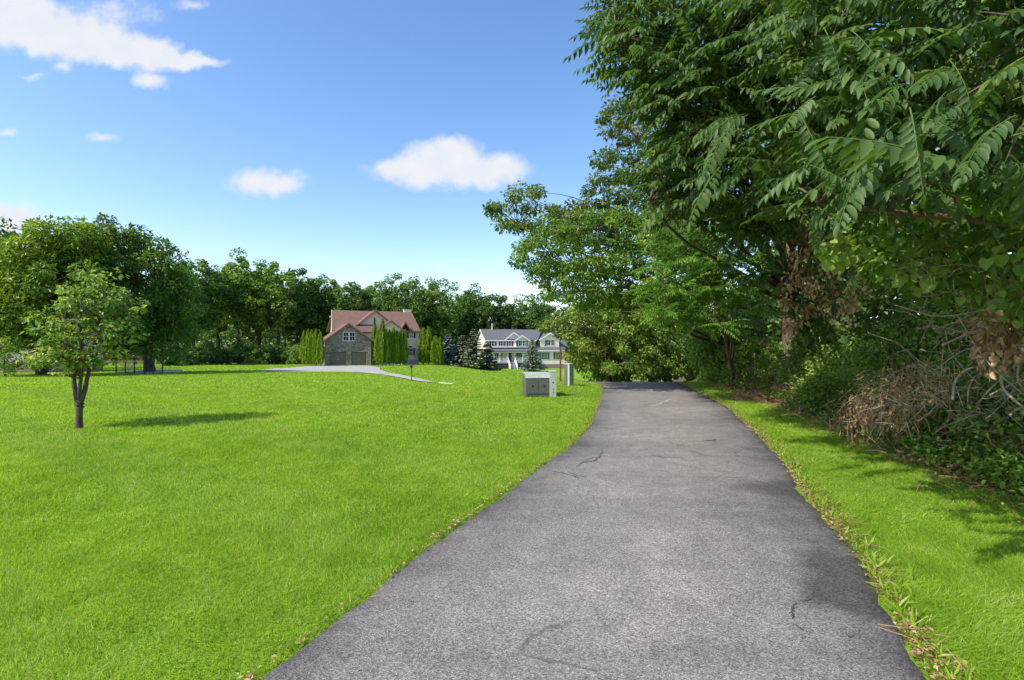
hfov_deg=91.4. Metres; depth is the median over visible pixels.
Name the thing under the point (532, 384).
door
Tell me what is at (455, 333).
woodland tree
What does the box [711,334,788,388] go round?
leafy bush
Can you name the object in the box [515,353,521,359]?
window
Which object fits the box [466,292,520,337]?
woodland tree
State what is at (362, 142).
sky
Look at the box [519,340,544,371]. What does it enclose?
spruce tree
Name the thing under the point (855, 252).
climbing vine
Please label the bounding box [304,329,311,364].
arborvitae
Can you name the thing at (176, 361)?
woodland bush
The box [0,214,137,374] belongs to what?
shade tree
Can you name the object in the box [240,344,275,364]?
woodland bush
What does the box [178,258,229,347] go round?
woodland tree
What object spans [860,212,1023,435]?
dead branch tangle
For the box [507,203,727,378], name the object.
roadside tree
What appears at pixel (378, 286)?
woodland tree
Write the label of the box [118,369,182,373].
patio
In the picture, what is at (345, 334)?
window
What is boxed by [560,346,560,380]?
marker post
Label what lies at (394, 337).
arborvitae
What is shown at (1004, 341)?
dry leaf cluster
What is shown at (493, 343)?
window
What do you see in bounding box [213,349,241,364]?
woodland bush
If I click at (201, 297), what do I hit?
woodland tree
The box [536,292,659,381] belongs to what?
roadside tree
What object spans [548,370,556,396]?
utility pedestal
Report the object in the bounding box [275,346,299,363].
woodland bush
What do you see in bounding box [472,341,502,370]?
spruce tree
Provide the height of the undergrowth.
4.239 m
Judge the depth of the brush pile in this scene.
14.02 m
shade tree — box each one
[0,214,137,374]
[50,212,206,371]
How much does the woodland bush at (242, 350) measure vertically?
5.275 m
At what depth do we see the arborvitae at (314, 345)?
75.73 m
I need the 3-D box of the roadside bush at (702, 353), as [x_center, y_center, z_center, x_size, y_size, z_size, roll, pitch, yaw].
[8.253,0.283,19.818,3.594,2.944,2.580,0,0,0]
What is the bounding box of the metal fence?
[115,357,162,373]
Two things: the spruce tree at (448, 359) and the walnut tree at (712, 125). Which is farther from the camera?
the spruce tree at (448, 359)
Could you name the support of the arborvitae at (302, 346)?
on the lawn at (308, 585)
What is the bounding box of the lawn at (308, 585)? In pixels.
[0,341,1023,679]
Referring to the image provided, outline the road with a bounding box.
[262,379,925,679]
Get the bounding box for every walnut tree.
[562,0,902,372]
[694,0,1023,254]
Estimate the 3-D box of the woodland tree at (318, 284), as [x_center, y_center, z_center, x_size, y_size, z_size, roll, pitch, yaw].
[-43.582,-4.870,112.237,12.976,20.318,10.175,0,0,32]
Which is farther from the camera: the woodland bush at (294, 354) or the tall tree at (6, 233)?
the woodland bush at (294, 354)
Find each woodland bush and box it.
[153,344,189,365]
[170,348,198,365]
[190,346,207,364]
[196,340,229,364]
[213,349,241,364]
[228,339,256,363]
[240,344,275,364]
[257,342,288,363]
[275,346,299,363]
[286,344,303,363]
[443,338,468,354]
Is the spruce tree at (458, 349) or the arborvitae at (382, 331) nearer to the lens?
the arborvitae at (382, 331)
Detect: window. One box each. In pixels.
[343,332,348,340]
[349,332,354,340]
[407,332,415,337]
[408,345,414,355]
[490,341,496,345]
[499,341,505,345]
[507,341,512,345]
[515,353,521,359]
[540,352,548,359]
[545,340,551,345]
[553,352,561,359]
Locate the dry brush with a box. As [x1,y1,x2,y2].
[696,365,1023,515]
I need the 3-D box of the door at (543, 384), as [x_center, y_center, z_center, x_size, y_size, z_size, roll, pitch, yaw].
[0.962,1.390,15.009,0.344,0.430,0.027,0,0,-8]
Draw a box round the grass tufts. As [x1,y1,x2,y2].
[229,386,976,679]
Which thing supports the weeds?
on the lawn at (308, 585)
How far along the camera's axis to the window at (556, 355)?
113.98 m
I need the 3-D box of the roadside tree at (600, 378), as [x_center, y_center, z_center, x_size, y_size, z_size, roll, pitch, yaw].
[7.957,-0.437,30.031,9.867,7.035,5.444,0,0,0]
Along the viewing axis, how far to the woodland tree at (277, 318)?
99.14 m
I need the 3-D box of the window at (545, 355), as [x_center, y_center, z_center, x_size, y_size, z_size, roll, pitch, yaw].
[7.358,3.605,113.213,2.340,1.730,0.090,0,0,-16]
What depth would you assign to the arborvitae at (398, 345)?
77.72 m
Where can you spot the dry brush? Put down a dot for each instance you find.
(908, 453)
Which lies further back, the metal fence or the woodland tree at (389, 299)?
the woodland tree at (389, 299)
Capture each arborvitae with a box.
[299,330,306,363]
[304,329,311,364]
[307,329,314,364]
[312,328,319,364]
[315,332,325,365]
[371,317,376,364]
[373,331,381,365]
[378,317,386,365]
[383,329,389,363]
[386,329,393,365]
[391,326,397,364]
[394,329,400,363]
[397,329,404,365]
[401,330,408,365]
[417,328,429,364]
[424,327,431,364]
[430,335,439,364]
[436,337,444,363]
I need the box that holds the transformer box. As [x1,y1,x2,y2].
[522,372,549,396]
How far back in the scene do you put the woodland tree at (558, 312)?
126.50 m
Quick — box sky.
[0,0,1010,343]
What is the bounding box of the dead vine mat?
[822,343,978,450]
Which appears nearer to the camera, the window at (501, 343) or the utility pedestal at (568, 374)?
the utility pedestal at (568, 374)
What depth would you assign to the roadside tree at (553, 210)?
17.93 m
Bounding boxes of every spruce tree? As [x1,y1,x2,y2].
[434,335,462,365]
[452,335,477,367]
[458,329,486,368]
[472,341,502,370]
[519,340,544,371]
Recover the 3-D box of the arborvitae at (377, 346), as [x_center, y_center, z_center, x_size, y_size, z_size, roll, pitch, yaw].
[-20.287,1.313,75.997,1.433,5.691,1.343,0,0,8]
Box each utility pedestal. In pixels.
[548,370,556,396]
[564,363,573,385]
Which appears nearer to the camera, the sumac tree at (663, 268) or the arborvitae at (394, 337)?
the sumac tree at (663, 268)
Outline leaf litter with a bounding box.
[237,381,1023,679]
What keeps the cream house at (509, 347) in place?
on the lawn at (308, 585)
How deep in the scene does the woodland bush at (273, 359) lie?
96.84 m
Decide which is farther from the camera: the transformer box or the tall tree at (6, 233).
the tall tree at (6, 233)
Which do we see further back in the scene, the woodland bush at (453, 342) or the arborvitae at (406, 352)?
the woodland bush at (453, 342)
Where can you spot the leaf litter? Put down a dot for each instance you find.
(919, 653)
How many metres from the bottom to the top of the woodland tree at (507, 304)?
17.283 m
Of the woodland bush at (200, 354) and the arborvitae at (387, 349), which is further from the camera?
the woodland bush at (200, 354)
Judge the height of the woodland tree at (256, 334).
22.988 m
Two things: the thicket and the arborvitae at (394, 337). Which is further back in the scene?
the arborvitae at (394, 337)
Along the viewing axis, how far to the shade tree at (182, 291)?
37.92 m
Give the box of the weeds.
[696,368,1023,505]
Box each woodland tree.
[147,262,210,343]
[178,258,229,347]
[200,266,240,349]
[208,247,269,363]
[238,261,307,363]
[240,258,285,360]
[270,268,325,348]
[300,274,341,335]
[312,279,366,336]
[338,281,379,310]
[365,280,387,310]
[370,272,427,329]
[404,286,443,340]
[408,277,466,340]
[442,300,470,343]
[457,283,491,353]
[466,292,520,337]
[490,302,526,328]
[502,293,557,331]
[530,302,574,345]
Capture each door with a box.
[330,352,345,365]
[352,352,365,364]
[527,379,537,393]
[538,379,549,393]
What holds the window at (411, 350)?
in the stone front house at (347, 339)
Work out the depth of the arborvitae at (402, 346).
78.18 m
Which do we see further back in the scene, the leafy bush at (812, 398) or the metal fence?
the metal fence
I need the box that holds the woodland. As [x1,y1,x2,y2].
[103,323,573,361]
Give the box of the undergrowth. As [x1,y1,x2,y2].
[706,242,1023,452]
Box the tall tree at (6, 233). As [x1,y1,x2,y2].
[0,216,44,261]
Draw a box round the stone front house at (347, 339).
[322,309,420,365]
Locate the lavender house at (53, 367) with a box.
[0,339,102,372]
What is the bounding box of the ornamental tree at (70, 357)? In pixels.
[6,267,150,429]
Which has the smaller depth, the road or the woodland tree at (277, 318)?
the road
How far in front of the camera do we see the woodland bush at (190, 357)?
80.08 m
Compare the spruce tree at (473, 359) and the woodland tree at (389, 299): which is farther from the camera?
the woodland tree at (389, 299)
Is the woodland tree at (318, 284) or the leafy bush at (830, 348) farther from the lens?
the woodland tree at (318, 284)
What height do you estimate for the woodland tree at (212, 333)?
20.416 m
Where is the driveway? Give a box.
[264,366,431,381]
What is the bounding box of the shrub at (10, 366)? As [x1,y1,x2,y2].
[0,330,36,376]
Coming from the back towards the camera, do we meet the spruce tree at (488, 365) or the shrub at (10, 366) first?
the spruce tree at (488, 365)
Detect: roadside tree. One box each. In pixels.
[481,89,724,304]
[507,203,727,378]
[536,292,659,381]
[564,280,709,381]
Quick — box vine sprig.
[948,175,1023,228]
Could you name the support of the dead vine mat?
on the lawn at (308, 585)
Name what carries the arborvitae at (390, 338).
on the lawn at (308, 585)
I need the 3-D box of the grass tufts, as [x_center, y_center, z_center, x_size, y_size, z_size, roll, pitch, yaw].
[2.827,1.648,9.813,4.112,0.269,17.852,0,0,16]
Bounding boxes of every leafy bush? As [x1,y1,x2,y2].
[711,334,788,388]
[785,373,859,413]
[808,344,866,370]
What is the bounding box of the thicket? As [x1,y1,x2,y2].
[724,7,1023,406]
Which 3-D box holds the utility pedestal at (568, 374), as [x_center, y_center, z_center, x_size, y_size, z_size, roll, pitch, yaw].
[2.118,1.308,18.633,0.240,0.892,0.297,0,0,-38]
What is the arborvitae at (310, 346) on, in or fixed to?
on the lawn at (308, 585)
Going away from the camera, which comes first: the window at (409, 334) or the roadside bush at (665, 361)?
the roadside bush at (665, 361)
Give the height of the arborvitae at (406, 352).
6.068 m
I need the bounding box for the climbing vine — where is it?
[813,0,1023,339]
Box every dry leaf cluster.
[775,257,818,338]
[787,216,870,332]
[955,274,1023,382]
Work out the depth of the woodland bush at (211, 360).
89.77 m
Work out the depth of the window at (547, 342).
113.79 m
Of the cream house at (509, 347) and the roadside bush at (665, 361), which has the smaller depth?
the roadside bush at (665, 361)
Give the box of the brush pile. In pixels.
[724,382,801,404]
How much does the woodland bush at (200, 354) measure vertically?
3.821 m
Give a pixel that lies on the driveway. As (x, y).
(371, 369)
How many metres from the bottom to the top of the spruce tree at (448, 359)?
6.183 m
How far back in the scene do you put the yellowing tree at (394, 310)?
107.51 m
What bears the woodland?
on the lawn at (308, 585)
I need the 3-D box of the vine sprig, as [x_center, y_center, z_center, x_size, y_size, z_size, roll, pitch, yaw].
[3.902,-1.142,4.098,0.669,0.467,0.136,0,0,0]
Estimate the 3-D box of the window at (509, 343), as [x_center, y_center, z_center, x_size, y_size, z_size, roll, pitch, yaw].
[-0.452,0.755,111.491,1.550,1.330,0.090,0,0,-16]
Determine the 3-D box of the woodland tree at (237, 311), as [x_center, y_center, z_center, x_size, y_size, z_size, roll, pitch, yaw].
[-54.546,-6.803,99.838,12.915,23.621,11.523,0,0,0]
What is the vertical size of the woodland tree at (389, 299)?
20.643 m
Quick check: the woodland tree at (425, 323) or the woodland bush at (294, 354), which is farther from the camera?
the woodland tree at (425, 323)
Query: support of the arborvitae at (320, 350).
on the lawn at (308, 585)
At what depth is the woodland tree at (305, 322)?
104.37 m
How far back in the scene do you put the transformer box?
15.00 m
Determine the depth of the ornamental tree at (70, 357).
9.34 m
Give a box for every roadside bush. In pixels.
[601,315,699,381]
[679,313,760,380]
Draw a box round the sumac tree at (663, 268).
[623,213,795,388]
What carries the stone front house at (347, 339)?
on the lawn at (308, 585)
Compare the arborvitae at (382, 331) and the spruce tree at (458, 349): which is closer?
the arborvitae at (382, 331)
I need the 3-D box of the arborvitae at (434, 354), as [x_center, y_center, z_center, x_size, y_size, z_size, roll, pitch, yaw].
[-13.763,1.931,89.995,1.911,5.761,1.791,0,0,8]
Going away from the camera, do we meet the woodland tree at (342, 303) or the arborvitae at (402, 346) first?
the arborvitae at (402, 346)
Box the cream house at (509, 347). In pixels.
[477,329,569,368]
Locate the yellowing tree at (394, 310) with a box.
[391,305,401,311]
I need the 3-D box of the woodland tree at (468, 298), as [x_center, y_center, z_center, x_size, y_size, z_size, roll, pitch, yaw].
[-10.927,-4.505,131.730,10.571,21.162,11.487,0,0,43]
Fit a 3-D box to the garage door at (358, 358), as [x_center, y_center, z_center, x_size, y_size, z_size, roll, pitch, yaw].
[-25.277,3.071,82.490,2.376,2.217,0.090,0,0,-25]
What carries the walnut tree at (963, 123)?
on the lawn at (308, 585)
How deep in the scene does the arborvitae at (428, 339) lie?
91.46 m
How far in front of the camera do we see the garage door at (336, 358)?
81.06 m
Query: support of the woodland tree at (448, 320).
on the lawn at (308, 585)
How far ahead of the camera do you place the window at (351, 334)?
81.70 m
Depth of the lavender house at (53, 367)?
40.82 m
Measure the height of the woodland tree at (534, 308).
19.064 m
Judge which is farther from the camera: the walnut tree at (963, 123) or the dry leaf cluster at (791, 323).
the dry leaf cluster at (791, 323)
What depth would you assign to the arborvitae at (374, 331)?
83.74 m
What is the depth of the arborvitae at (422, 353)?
91.48 m
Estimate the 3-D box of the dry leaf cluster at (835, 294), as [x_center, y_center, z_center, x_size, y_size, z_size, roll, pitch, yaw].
[5.404,-1.307,8.442,1.650,2.384,0.863,0,0,0]
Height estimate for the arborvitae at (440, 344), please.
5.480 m
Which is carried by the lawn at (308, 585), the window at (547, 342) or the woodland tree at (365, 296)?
the woodland tree at (365, 296)

